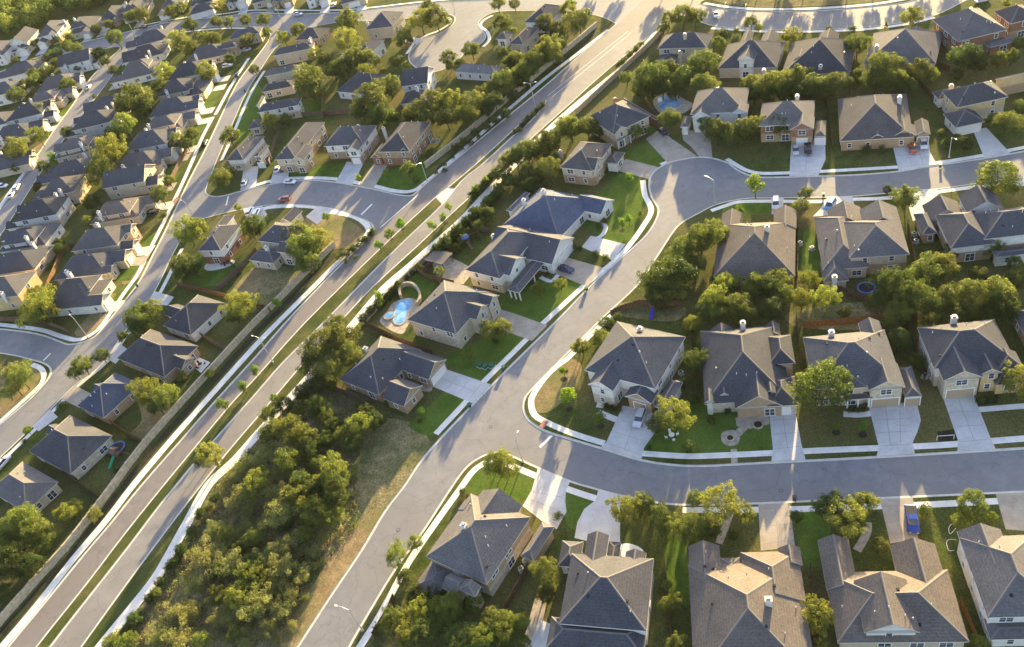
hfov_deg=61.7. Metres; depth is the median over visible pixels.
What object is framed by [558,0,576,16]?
leafy tree
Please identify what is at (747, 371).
house
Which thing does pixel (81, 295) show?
house
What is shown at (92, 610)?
road
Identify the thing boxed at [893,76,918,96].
dense tree
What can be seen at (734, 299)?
oak tree
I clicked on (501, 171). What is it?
oak tree
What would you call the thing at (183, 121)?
house
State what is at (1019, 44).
oak tree
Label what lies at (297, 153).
house
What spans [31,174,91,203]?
house
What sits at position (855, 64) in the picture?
oak tree
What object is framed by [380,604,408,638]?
oak tree
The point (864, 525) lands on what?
oak tree
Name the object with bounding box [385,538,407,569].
leafy tree
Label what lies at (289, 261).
window
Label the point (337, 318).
oak tree
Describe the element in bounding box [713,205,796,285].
house
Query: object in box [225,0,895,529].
field
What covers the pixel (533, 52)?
oak tree
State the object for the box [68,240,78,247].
wooden fence
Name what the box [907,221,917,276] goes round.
wooden fence
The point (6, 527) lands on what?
oak tree
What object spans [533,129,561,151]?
oak tree
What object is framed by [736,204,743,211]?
young tree
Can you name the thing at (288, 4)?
garage door
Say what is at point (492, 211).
oak tree
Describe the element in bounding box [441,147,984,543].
driveway joint
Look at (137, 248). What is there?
garage door
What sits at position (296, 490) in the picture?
leafy tree
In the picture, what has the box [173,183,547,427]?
kerb ramp
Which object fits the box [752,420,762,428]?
planter ring
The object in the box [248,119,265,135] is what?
house
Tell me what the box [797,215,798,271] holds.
wooden fence
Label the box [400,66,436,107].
house
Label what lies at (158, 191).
oak tree
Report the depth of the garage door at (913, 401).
163.63 m
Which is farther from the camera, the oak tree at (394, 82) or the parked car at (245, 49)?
the parked car at (245, 49)
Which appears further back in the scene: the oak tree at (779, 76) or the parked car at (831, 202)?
the oak tree at (779, 76)
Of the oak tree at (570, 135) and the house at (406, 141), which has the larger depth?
the house at (406, 141)
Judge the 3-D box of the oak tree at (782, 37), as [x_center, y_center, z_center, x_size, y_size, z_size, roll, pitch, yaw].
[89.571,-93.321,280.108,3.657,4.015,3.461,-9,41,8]
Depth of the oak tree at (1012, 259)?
182.32 m
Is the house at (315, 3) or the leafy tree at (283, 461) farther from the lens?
the house at (315, 3)
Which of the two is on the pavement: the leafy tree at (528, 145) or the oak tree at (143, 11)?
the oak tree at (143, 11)
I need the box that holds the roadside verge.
[0,4,671,646]
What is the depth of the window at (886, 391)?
163.19 m
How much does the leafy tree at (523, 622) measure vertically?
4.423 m
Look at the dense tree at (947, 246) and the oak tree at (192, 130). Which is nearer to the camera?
the dense tree at (947, 246)
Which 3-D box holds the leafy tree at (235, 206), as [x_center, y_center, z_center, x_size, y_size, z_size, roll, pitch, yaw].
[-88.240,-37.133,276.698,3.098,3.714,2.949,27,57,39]
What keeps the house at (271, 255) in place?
on the ground at (938, 528)
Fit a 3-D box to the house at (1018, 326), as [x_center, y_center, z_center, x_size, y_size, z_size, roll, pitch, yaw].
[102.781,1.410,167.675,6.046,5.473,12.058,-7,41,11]
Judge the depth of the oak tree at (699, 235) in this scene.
206.98 m
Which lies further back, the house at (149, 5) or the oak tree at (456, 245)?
the house at (149, 5)
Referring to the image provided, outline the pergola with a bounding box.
[425,249,452,269]
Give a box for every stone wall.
[0,241,335,626]
[361,203,482,324]
[424,21,597,167]
[575,28,662,113]
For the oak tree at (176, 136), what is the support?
on the lawn at (702, 431)
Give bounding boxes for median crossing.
[436,187,453,203]
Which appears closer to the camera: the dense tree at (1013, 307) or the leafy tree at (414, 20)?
the dense tree at (1013, 307)
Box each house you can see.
[0,40,14,65]
[0,60,47,81]
[0,80,30,105]
[0,111,13,129]
[0,119,50,148]
[0,150,38,177]
[0,222,65,253]
[0,241,55,276]
[0,271,43,310]
[0,461,62,513]
[6,192,75,230]
[7,100,59,124]
[9,26,39,56]
[29,86,78,108]
[29,415,114,479]
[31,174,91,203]
[35,72,86,93]
[36,19,70,49]
[36,152,102,185]
[46,271,115,316]
[54,133,104,162]
[54,248,135,284]
[57,48,106,73]
[65,105,121,139]
[69,16,101,39]
[71,222,142,255]
[77,372,143,423]
[83,93,136,112]
[90,194,161,227]
[97,4,125,31]
[102,164,165,199]
[110,55,162,88]
[115,147,179,171]
[117,329,200,383]
[121,43,170,65]
[122,0,154,23]
[125,25,174,50]
[127,127,183,153]
[146,111,201,133]
[148,95,204,119]
[157,0,188,20]
[158,77,213,99]
[163,295,227,341]
[168,60,220,82]
[186,41,238,63]
[189,0,217,19]
[197,215,246,263]
[218,42,241,55]
[226,0,250,10]
[226,135,272,170]
[229,27,264,46]
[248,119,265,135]
[249,206,310,269]
[251,0,272,8]
[256,95,304,122]
[262,80,296,98]
[264,64,303,83]
[270,0,295,9]
[273,38,316,65]
[274,122,328,172]
[295,27,330,45]
[306,0,330,8]
[324,124,379,163]
[336,72,399,99]
[339,336,446,413]
[340,0,366,9]
[342,39,386,64]
[365,11,405,38]
[370,121,433,164]
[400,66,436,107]
[407,280,501,348]
[416,488,554,607]
[454,64,502,80]
[466,225,573,300]
[496,31,513,46]
[503,187,613,236]
[509,27,539,53]
[524,4,563,32]
[546,531,653,646]
[558,141,624,185]
[584,321,685,416]
[589,97,657,148]
[657,32,712,69]
[680,87,748,134]
[688,540,811,646]
[700,320,799,417]
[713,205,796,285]
[717,29,784,77]
[759,94,826,145]
[782,28,854,82]
[802,317,921,407]
[814,199,909,292]
[818,534,969,646]
[838,94,930,150]
[863,25,942,71]
[913,185,1023,265]
[917,314,1023,398]
[932,7,1019,55]
[932,80,1007,134]
[957,523,1023,646]
[994,4,1023,37]
[995,72,1023,94]
[1012,309,1023,344]
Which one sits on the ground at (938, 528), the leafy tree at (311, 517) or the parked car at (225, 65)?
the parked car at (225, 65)
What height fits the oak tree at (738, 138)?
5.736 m
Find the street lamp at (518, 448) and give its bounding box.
[515,430,523,462]
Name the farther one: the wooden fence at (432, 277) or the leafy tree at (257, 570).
the wooden fence at (432, 277)
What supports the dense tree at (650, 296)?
on the field
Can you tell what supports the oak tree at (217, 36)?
on the ground at (938, 528)
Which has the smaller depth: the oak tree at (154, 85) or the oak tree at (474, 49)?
the oak tree at (474, 49)
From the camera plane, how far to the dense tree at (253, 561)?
167.72 m
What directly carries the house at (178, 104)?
on the ground at (938, 528)
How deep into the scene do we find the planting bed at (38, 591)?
202.46 m
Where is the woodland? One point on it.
(28, 16)
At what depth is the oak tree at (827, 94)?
245.91 m
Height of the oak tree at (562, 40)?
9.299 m
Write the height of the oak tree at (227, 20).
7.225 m
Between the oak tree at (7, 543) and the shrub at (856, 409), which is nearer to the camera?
the shrub at (856, 409)
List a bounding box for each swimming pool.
[383,298,413,324]
[656,94,682,110]
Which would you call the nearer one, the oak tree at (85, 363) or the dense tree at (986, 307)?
the dense tree at (986, 307)
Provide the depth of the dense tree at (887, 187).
211.07 m
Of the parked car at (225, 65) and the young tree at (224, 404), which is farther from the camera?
the parked car at (225, 65)
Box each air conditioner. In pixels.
[518,565,523,573]
[678,370,684,376]
[809,245,815,251]
[911,231,917,236]
[913,238,919,244]
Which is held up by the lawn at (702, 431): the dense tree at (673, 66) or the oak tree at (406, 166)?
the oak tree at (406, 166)
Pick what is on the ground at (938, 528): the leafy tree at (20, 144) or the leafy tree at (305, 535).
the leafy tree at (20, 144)
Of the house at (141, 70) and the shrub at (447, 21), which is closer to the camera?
the shrub at (447, 21)
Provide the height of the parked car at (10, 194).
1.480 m
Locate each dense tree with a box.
[0,541,28,582]
[0,581,14,602]
[13,552,48,580]
[33,182,42,192]
[38,64,54,77]
[48,48,62,58]
[51,237,65,246]
[51,243,66,253]
[59,125,72,137]
[80,192,100,209]
[89,23,102,33]
[90,46,106,59]
[99,55,110,66]
[116,330,129,342]
[118,624,135,638]
[124,611,143,628]
[126,317,153,338]
[128,97,154,120]
[133,610,144,619]
[141,592,154,604]
[153,576,164,586]
[163,559,174,571]
[168,554,180,566]
[171,265,191,282]
[173,541,188,554]
[174,543,187,556]
[178,254,204,277]
[185,524,196,537]
[194,506,209,519]
[207,561,226,581]
[208,492,220,503]
[223,52,235,65]
[240,583,259,602]
[243,213,267,236]
[245,553,263,571]
[274,395,294,415]
[275,514,294,534]
[289,468,316,498]
[292,382,309,399]
[295,350,319,376]
[296,437,320,466]
[298,477,325,507]
[299,371,328,396]
[304,393,332,418]
[314,429,335,448]
[316,52,334,64]
[323,61,342,80]
[324,416,342,433]
[339,432,364,453]
[348,97,372,122]
[356,403,374,418]
[357,312,368,321]
[364,306,373,316]
[366,100,394,128]
[366,409,389,433]
[372,620,384,634]
[373,300,382,309]
[388,110,401,125]
[388,287,397,293]
[391,27,413,49]
[393,280,402,288]
[395,567,416,586]
[401,113,416,121]
[404,581,426,606]
[415,107,437,126]
[426,583,446,604]
[432,242,447,254]
[433,106,458,130]
[436,232,451,246]
[437,238,451,252]
[446,228,458,240]
[450,143,460,151]
[451,223,464,236]
[458,215,473,228]
[460,137,468,145]
[467,191,475,199]
[470,127,480,135]
[470,212,479,220]
[471,184,481,193]
[471,206,480,221]
[478,103,494,116]
[478,181,485,189]
[480,177,491,186]
[480,205,490,219]
[481,121,489,129]
[482,194,492,206]
[483,90,504,109]
[489,192,496,202]
[490,190,501,200]
[491,116,498,124]
[493,184,504,197]
[496,45,511,60]
[500,109,510,118]
[501,55,518,70]
[501,173,513,187]
[505,89,522,102]
[508,173,526,190]
[513,72,530,89]
[518,160,535,178]
[521,176,538,194]
[533,582,556,604]
[598,316,614,329]
[611,311,621,321]
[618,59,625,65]
[629,60,671,96]
[630,78,654,100]
[635,254,684,294]
[644,283,671,306]
[651,76,671,98]
[655,58,679,78]
[662,258,700,292]
[666,81,687,100]
[668,63,694,91]
[676,347,708,371]
[676,377,688,389]
[685,391,701,403]
[701,518,721,537]
[748,86,762,104]
[753,270,782,297]
[757,296,785,322]
[761,86,781,102]
[777,75,801,100]
[789,82,817,100]
[789,510,805,523]
[808,490,843,520]
[844,77,857,93]
[851,68,865,86]
[863,289,891,313]
[865,266,914,300]
[880,319,895,336]
[882,184,892,194]
[887,327,913,353]
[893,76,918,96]
[907,351,926,368]
[912,302,945,325]
[941,243,958,257]
[945,42,984,71]
[945,296,980,322]
[948,67,963,81]
[950,133,961,143]
[953,135,974,152]
[966,55,988,73]
[973,302,1001,323]
[988,290,1021,323]
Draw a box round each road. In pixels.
[0,0,1023,646]
[10,0,685,646]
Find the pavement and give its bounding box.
[0,0,1023,646]
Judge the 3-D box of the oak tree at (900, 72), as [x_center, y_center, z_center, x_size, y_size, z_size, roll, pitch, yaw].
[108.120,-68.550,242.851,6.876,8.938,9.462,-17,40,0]
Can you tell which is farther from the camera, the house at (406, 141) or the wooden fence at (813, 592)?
the house at (406, 141)
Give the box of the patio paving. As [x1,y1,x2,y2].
[380,93,871,646]
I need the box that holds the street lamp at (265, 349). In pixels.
[251,335,273,362]
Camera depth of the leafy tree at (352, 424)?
187.68 m
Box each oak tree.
[0,515,24,547]
[0,530,20,552]
[4,85,28,103]
[9,163,19,171]
[10,56,20,63]
[14,516,53,548]
[16,79,32,93]
[22,72,41,88]
[25,67,38,79]
[28,38,38,48]
[31,532,56,557]
[32,101,49,111]
[32,304,60,325]
[33,73,46,83]
[34,160,50,171]
[41,52,54,61]
[49,57,56,67]
[50,36,59,44]
[57,76,75,88]
[60,39,73,52]
[64,33,75,42]
[65,367,82,379]
[68,355,92,375]
[69,41,82,51]
[91,207,99,217]
[91,347,111,362]
[103,19,113,28]
[103,28,123,48]
[104,126,124,143]
[106,64,118,75]
[112,96,134,118]
[113,80,153,112]
[121,298,161,332]
[123,9,139,23]
[133,6,150,23]
[144,396,168,415]
[149,76,167,93]
[149,184,168,204]
[161,175,174,187]
[162,3,175,17]
[168,132,185,146]
[168,252,196,270]
[170,33,191,51]
[172,1,189,18]
[179,138,192,150]
[180,17,200,33]
[181,40,203,55]
[183,126,200,142]
[193,449,212,467]
[195,30,211,43]
[206,167,231,189]
[207,32,221,43]
[209,14,223,29]
[218,125,240,146]
[222,16,234,29]
[224,623,243,645]
[225,165,236,179]
[226,306,244,322]
[232,537,248,554]
[239,14,251,27]
[239,33,254,47]
[242,527,268,548]
[247,64,260,74]
[255,12,270,27]
[257,405,277,421]
[257,417,282,442]
[261,26,273,39]
[278,112,294,127]
[283,228,323,263]
[289,22,304,36]
[289,427,319,450]
[292,62,326,98]
[294,248,320,273]
[296,328,340,368]
[300,83,325,103]
[307,455,326,474]
[310,348,343,380]
[319,322,362,355]
[322,483,353,508]
[323,313,349,328]
[326,57,351,81]
[333,339,364,367]
[333,425,358,447]
[334,7,363,33]
[341,46,367,70]
[351,46,375,64]
[352,80,390,118]
[368,77,392,98]
[370,54,382,68]
[375,74,400,96]
[378,68,389,74]
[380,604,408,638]
[387,55,404,67]
[398,160,416,177]
[401,98,429,119]
[408,609,443,646]
[417,0,436,20]
[420,88,448,116]
[423,4,449,31]
[438,48,457,62]
[442,621,480,646]
[444,60,453,70]
[450,242,460,251]
[452,58,466,70]
[453,103,479,126]
[457,233,467,243]
[460,41,482,59]
[460,89,484,109]
[462,227,474,236]
[471,219,483,231]
[474,85,485,96]
[478,319,499,339]
[479,216,490,225]
[479,605,507,634]
[481,80,500,94]
[481,450,503,475]
[485,207,495,218]
[488,0,505,13]
[490,67,515,90]
[490,163,511,181]
[490,618,515,645]
[492,12,512,30]
[493,182,502,189]
[494,317,512,335]
[497,151,515,167]
[504,145,523,168]
[505,50,524,65]
[506,26,517,37]
[508,0,519,11]
[509,60,532,79]
[511,138,542,162]
[513,629,531,646]
[518,58,539,75]
[521,45,548,69]
[527,556,560,591]
[529,166,549,184]
[532,137,554,162]
[533,12,552,33]
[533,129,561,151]
[536,156,560,180]
[539,40,563,67]
[542,129,560,146]
[546,20,562,33]
[546,151,566,163]
[547,33,567,50]
[555,25,570,37]
[559,8,594,33]
[559,118,581,141]
[574,114,595,138]
[587,119,603,138]
[592,328,608,345]
[618,71,631,86]
[633,490,654,516]
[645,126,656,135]
[645,414,666,433]
[647,500,673,530]
[656,23,669,33]
[656,106,682,129]
[656,591,683,612]
[659,10,676,27]
[659,276,687,304]
[663,630,687,646]
[665,235,700,258]
[666,252,694,266]
[668,2,696,29]
[679,223,716,253]
[679,510,708,542]
[684,253,707,271]
[686,7,706,27]
[686,48,722,73]
[686,489,704,507]
[688,72,721,91]
[694,299,723,324]
[704,117,728,145]
[710,36,726,53]
[716,292,752,323]
[717,122,738,146]
[730,115,758,140]
[732,128,748,144]
[732,300,758,324]
[739,73,765,93]
[743,15,757,29]
[751,71,778,97]
[764,70,793,98]
[769,114,787,137]
[770,283,797,304]
[780,32,790,40]
[783,63,815,88]
[784,356,854,409]
[789,197,810,214]
[796,186,813,200]
[799,71,829,99]
[816,82,835,102]
[817,71,847,94]
[836,306,851,317]
[843,33,875,58]
[845,515,868,532]
[851,59,860,68]
[857,67,889,94]
[866,49,907,78]
[870,537,890,555]
[880,298,914,328]
[883,65,908,93]
[888,184,923,209]
[891,278,944,312]
[905,57,933,79]
[908,250,946,285]
[932,280,969,313]
[955,278,995,306]
[956,488,990,522]
[966,266,988,283]
[969,159,1023,195]
[984,112,1000,123]
[986,51,1009,68]
[988,110,1023,138]
[1001,264,1023,289]
[1004,47,1022,65]
[1006,255,1023,269]
[1011,36,1023,51]
[1012,99,1023,115]
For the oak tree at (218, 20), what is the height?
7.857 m
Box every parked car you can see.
[0,183,7,187]
[0,455,10,469]
[7,191,15,198]
[12,184,20,190]
[146,208,159,214]
[201,139,208,146]
[222,63,231,68]
[240,178,248,186]
[241,47,250,51]
[245,207,254,215]
[251,208,260,215]
[274,165,279,172]
[277,195,291,202]
[283,178,296,184]
[293,12,302,15]
[557,264,574,273]
[632,407,646,427]
[657,127,668,135]
[713,11,718,17]
[772,195,779,209]
[792,144,799,154]
[823,196,836,210]
[908,143,916,153]
[919,138,927,148]
[974,0,988,3]
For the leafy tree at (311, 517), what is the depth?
171.30 m
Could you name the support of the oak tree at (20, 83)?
on the ground at (938, 528)
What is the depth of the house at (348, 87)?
320.04 m
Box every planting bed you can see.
[0,31,997,635]
[513,101,544,135]
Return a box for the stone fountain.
[726,434,734,441]
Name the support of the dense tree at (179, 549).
on the scrubland ground at (175, 593)
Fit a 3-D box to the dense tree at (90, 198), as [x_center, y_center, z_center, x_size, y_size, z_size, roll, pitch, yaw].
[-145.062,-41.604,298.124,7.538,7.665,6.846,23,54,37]
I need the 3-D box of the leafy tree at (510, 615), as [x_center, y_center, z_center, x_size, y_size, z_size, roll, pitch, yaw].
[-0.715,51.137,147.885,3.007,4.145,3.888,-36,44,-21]
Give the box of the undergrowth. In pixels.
[110,385,373,646]
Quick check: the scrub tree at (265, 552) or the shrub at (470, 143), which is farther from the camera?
the shrub at (470, 143)
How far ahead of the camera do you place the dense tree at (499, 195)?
246.98 m
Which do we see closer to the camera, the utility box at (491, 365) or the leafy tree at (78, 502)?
the leafy tree at (78, 502)
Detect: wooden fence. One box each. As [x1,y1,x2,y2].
[0,316,70,333]
[43,240,66,292]
[61,469,98,496]
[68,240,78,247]
[81,400,141,441]
[163,307,225,349]
[171,144,187,176]
[174,280,271,312]
[213,248,256,290]
[227,259,241,273]
[268,131,280,163]
[301,109,349,116]
[319,384,365,403]
[364,320,433,354]
[371,593,394,637]
[414,265,453,282]
[421,226,490,271]
[496,562,528,620]
[610,299,682,315]
[635,85,657,115]
[663,555,671,634]
[796,313,801,368]
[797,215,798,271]
[803,313,917,327]
[810,562,817,642]
[816,280,874,300]
[826,100,831,141]
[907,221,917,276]
[907,321,925,383]
[917,79,933,101]
[935,60,949,71]
[960,597,978,642]
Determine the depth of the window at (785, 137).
238.55 m
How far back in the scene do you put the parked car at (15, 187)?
327.79 m
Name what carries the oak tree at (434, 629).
on the ground at (938, 528)
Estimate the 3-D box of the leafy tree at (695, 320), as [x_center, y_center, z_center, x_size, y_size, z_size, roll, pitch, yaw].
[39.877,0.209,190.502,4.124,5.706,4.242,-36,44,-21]
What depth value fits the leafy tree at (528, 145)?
256.28 m
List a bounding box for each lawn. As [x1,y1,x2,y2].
[0,3,830,605]
[0,139,581,646]
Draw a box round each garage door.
[101,26,109,31]
[104,297,112,308]
[127,254,134,264]
[134,243,141,253]
[159,15,169,20]
[173,152,178,160]
[197,12,208,18]
[206,85,211,94]
[257,162,265,167]
[284,2,291,7]
[321,1,327,6]
[349,1,360,7]
[352,158,361,163]
[431,365,446,385]
[558,249,568,264]
[607,164,617,171]
[633,401,646,409]
[782,407,790,414]
[796,138,807,145]
[814,137,825,145]
[871,397,899,406]
[904,397,920,406]
[916,136,928,144]
[945,387,974,398]
[958,124,979,134]
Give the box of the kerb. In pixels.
[0,0,1023,646]
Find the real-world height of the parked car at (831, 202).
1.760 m
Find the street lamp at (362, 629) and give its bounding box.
[334,604,363,631]
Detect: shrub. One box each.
[45,263,52,269]
[55,401,67,411]
[111,466,119,472]
[158,211,168,218]
[354,237,363,245]
[361,235,369,242]
[369,226,377,234]
[385,291,394,299]
[411,175,419,182]
[426,150,433,157]
[444,18,452,24]
[458,487,465,495]
[467,140,473,145]
[552,510,563,521]
[592,250,599,257]
[595,222,602,228]
[599,254,609,261]
[601,402,609,408]
[608,405,615,411]
[615,405,622,412]
[631,44,639,52]
[681,440,699,452]
[704,414,716,424]
[716,27,728,38]
[722,407,731,414]
[727,529,738,540]
[731,27,740,33]
[848,25,856,31]
[854,406,861,412]
[861,145,871,152]
[878,144,887,152]
[917,502,932,516]
[937,129,947,135]
[940,138,951,146]
[974,395,986,403]
[983,393,994,402]
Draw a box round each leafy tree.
[2,136,29,158]
[5,358,33,393]
[5,501,41,535]
[15,282,56,329]
[23,126,48,146]
[23,285,45,305]
[52,503,78,520]
[65,497,83,511]
[81,215,92,228]
[83,151,113,188]
[86,505,102,523]
[88,133,129,166]
[101,631,118,646]
[110,111,137,140]
[113,631,138,646]
[124,376,165,406]
[137,298,162,321]
[149,587,161,597]
[151,61,175,81]
[151,383,180,408]
[163,28,186,44]
[166,213,202,245]
[176,372,187,381]
[184,217,208,239]
[190,631,211,646]
[194,59,217,78]
[194,440,225,467]
[203,584,233,607]
[205,368,214,378]
[210,0,226,14]
[214,524,239,543]
[217,289,262,319]
[221,585,248,611]
[233,203,242,211]
[233,557,261,586]
[239,220,259,238]
[240,464,270,501]
[244,561,274,593]
[260,112,279,132]
[270,414,308,445]
[273,446,301,473]
[275,30,290,45]
[279,218,313,241]
[279,477,316,511]
[292,404,303,415]
[294,494,331,528]
[297,525,313,541]
[298,224,335,252]
[306,45,323,62]
[310,472,334,491]
[317,407,334,422]
[317,450,350,491]
[321,505,344,531]
[324,379,336,391]
[332,27,362,50]
[344,411,373,434]
[355,63,376,72]
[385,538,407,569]
[394,619,422,646]
[401,60,411,68]
[401,593,436,623]
[404,534,423,550]
[408,7,429,34]
[433,266,445,277]
[434,590,463,625]
[439,88,462,114]
[461,348,474,360]
[465,588,484,613]
[465,619,500,646]
[492,453,521,480]
[493,446,512,465]
[498,609,517,628]
[513,611,530,629]
[522,141,535,162]
[529,281,545,295]
[535,34,556,55]
[552,277,567,290]
[553,114,585,139]
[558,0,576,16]
[571,338,590,356]
[604,494,644,525]
[627,124,644,138]
[654,395,697,430]
[658,512,689,542]
[661,579,672,590]
[682,314,701,332]
[696,117,716,132]
[696,283,727,309]
[697,479,742,525]
[703,218,729,248]
[709,270,741,294]
[734,498,756,525]
[740,270,766,299]
[750,114,764,134]
[754,22,763,30]
[764,268,792,285]
[782,26,802,40]
[789,287,811,309]
[797,269,823,288]
[800,593,834,639]
[808,284,842,311]
[812,637,828,646]
[820,488,868,538]
[850,491,880,513]
[898,6,927,27]
[924,65,940,84]
[933,251,961,280]
[950,511,974,527]
[972,633,991,646]
[977,239,1005,257]
[978,275,1018,304]
[984,511,998,522]
[998,359,1023,400]
[1001,0,1011,7]
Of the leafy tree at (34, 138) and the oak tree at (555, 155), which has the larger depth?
the leafy tree at (34, 138)
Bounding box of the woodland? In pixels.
[0,0,103,32]
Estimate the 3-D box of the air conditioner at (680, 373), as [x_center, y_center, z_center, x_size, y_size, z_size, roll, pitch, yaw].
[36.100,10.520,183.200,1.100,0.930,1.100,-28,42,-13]
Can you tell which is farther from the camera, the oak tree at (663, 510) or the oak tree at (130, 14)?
the oak tree at (130, 14)
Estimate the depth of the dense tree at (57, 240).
283.68 m
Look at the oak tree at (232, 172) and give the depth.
293.08 m
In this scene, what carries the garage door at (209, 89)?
in the house at (176, 87)
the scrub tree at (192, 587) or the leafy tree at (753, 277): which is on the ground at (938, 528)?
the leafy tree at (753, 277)
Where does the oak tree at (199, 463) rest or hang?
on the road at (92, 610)
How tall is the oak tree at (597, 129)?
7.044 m
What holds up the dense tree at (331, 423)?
on the scrubland ground at (175, 593)
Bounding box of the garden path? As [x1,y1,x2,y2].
[194,223,1023,556]
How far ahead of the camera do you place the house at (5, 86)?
401.03 m
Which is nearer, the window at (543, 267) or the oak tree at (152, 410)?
the oak tree at (152, 410)
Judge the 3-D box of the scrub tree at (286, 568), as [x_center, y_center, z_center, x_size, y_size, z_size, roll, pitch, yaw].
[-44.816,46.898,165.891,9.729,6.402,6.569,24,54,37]
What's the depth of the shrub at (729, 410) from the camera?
172.23 m
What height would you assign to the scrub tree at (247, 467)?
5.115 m
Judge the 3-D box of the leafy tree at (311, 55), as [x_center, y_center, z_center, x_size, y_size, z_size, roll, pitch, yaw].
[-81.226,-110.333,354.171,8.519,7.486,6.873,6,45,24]
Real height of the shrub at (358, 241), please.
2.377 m
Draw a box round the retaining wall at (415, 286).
[398,281,421,304]
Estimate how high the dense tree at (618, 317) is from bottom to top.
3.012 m
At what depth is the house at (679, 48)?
283.60 m
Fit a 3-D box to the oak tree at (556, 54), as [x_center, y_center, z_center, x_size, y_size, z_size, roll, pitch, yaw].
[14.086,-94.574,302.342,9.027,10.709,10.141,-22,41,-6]
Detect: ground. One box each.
[0,0,1023,646]
[111,383,410,646]
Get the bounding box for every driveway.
[0,7,1023,550]
[19,5,1023,646]
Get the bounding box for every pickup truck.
[804,142,811,154]
[904,504,919,533]
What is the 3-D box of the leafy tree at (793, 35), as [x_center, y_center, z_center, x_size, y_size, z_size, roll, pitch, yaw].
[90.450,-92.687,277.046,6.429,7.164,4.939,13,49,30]
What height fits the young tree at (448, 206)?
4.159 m
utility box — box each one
[476,361,482,368]
[481,363,487,369]
[488,362,495,368]
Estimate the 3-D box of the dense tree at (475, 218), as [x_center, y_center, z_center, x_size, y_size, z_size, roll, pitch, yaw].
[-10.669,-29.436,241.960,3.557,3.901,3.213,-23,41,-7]
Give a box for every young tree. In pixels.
[22,425,32,435]
[46,151,56,164]
[215,398,228,410]
[236,380,246,393]
[249,364,258,375]
[269,393,277,401]
[271,298,281,308]
[321,213,330,219]
[355,173,361,180]
[373,290,382,299]
[374,240,383,251]
[382,168,388,179]
[384,228,394,240]
[395,217,405,232]
[416,406,424,414]
[426,220,436,230]
[439,212,446,222]
[445,202,452,212]
[558,367,567,376]
[559,387,576,403]
[593,410,605,424]
[618,217,624,228]
[624,214,632,225]
[625,172,633,184]
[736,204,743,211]
[744,173,764,198]
[832,422,840,428]
[859,420,867,430]
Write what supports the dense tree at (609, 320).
on the ground at (938, 528)
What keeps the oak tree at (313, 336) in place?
on the roadside verge
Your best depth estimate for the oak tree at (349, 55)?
332.04 m
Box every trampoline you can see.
[105,437,125,451]
[428,136,439,145]
[857,279,875,292]
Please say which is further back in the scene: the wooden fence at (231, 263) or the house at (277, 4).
the house at (277, 4)
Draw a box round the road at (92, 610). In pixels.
[52,0,701,646]
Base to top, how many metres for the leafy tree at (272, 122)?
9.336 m
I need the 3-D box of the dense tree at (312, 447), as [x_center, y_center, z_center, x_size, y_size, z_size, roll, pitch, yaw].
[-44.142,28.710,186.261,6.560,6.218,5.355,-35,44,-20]
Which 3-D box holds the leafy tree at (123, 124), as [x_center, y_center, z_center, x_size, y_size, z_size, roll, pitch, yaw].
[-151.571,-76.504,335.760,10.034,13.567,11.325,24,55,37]
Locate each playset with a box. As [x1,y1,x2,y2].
[108,447,130,468]
[461,231,481,249]
[648,298,672,318]
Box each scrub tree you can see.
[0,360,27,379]
[0,379,23,400]
[4,375,27,399]
[144,620,181,646]
[159,618,203,646]
[162,597,194,625]
[179,568,212,594]
[182,594,200,623]
[183,534,226,577]
[199,519,225,542]
[203,501,218,512]
[205,606,235,628]
[209,534,230,558]
[210,546,248,577]
[223,481,257,513]
[224,602,249,623]
[225,454,257,475]
[225,468,243,485]
[234,582,267,621]
[235,513,253,537]
[235,627,260,646]
[246,544,284,567]
[246,577,287,617]
[247,440,279,467]
[253,616,277,638]
[254,502,275,529]
[256,481,284,511]
[260,467,292,485]
[263,490,301,532]
[264,549,300,581]
[264,597,291,626]
[267,528,303,553]
[267,570,288,598]
[279,583,299,607]
[283,618,297,632]
[292,542,308,563]
[292,561,310,584]
[298,591,312,602]
[305,540,321,564]
[309,559,323,570]
[317,527,329,543]
[345,463,362,476]
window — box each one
[35,501,43,511]
[46,489,57,500]
[98,444,108,454]
[212,258,220,263]
[285,258,293,264]
[298,167,305,172]
[367,391,376,399]
[419,377,427,383]
[491,284,498,289]
[492,569,498,579]
[505,547,511,559]
[507,554,515,569]
[541,265,548,270]
[567,169,573,173]
[568,177,574,181]
[579,216,584,225]
[605,207,610,217]
[617,389,622,401]
[619,139,625,147]
[663,49,669,53]
[669,369,673,379]
[764,408,774,415]
[766,126,773,131]
[766,135,773,139]
[781,134,788,140]
[798,130,805,134]
[845,400,855,404]
[851,270,861,275]
[877,643,891,646]
[880,389,891,394]
[887,265,897,268]
[909,643,924,646]
[927,235,932,240]
[927,365,931,379]
[938,643,954,646]
[955,379,968,385]
[964,253,974,261]
[978,608,982,619]
[983,383,990,388]
[988,374,994,378]
[998,618,1014,622]
[999,45,1006,52]
[1005,640,1014,644]
[1017,30,1023,37]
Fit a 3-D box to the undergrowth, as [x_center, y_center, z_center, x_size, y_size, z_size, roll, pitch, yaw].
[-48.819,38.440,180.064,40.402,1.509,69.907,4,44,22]
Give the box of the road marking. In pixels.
[44,31,630,447]
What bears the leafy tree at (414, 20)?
on the ground at (938, 528)
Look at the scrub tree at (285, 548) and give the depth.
169.20 m
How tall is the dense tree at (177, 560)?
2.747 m
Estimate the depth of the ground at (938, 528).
217.42 m
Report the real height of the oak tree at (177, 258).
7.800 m
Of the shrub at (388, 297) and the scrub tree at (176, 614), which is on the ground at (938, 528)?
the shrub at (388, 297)

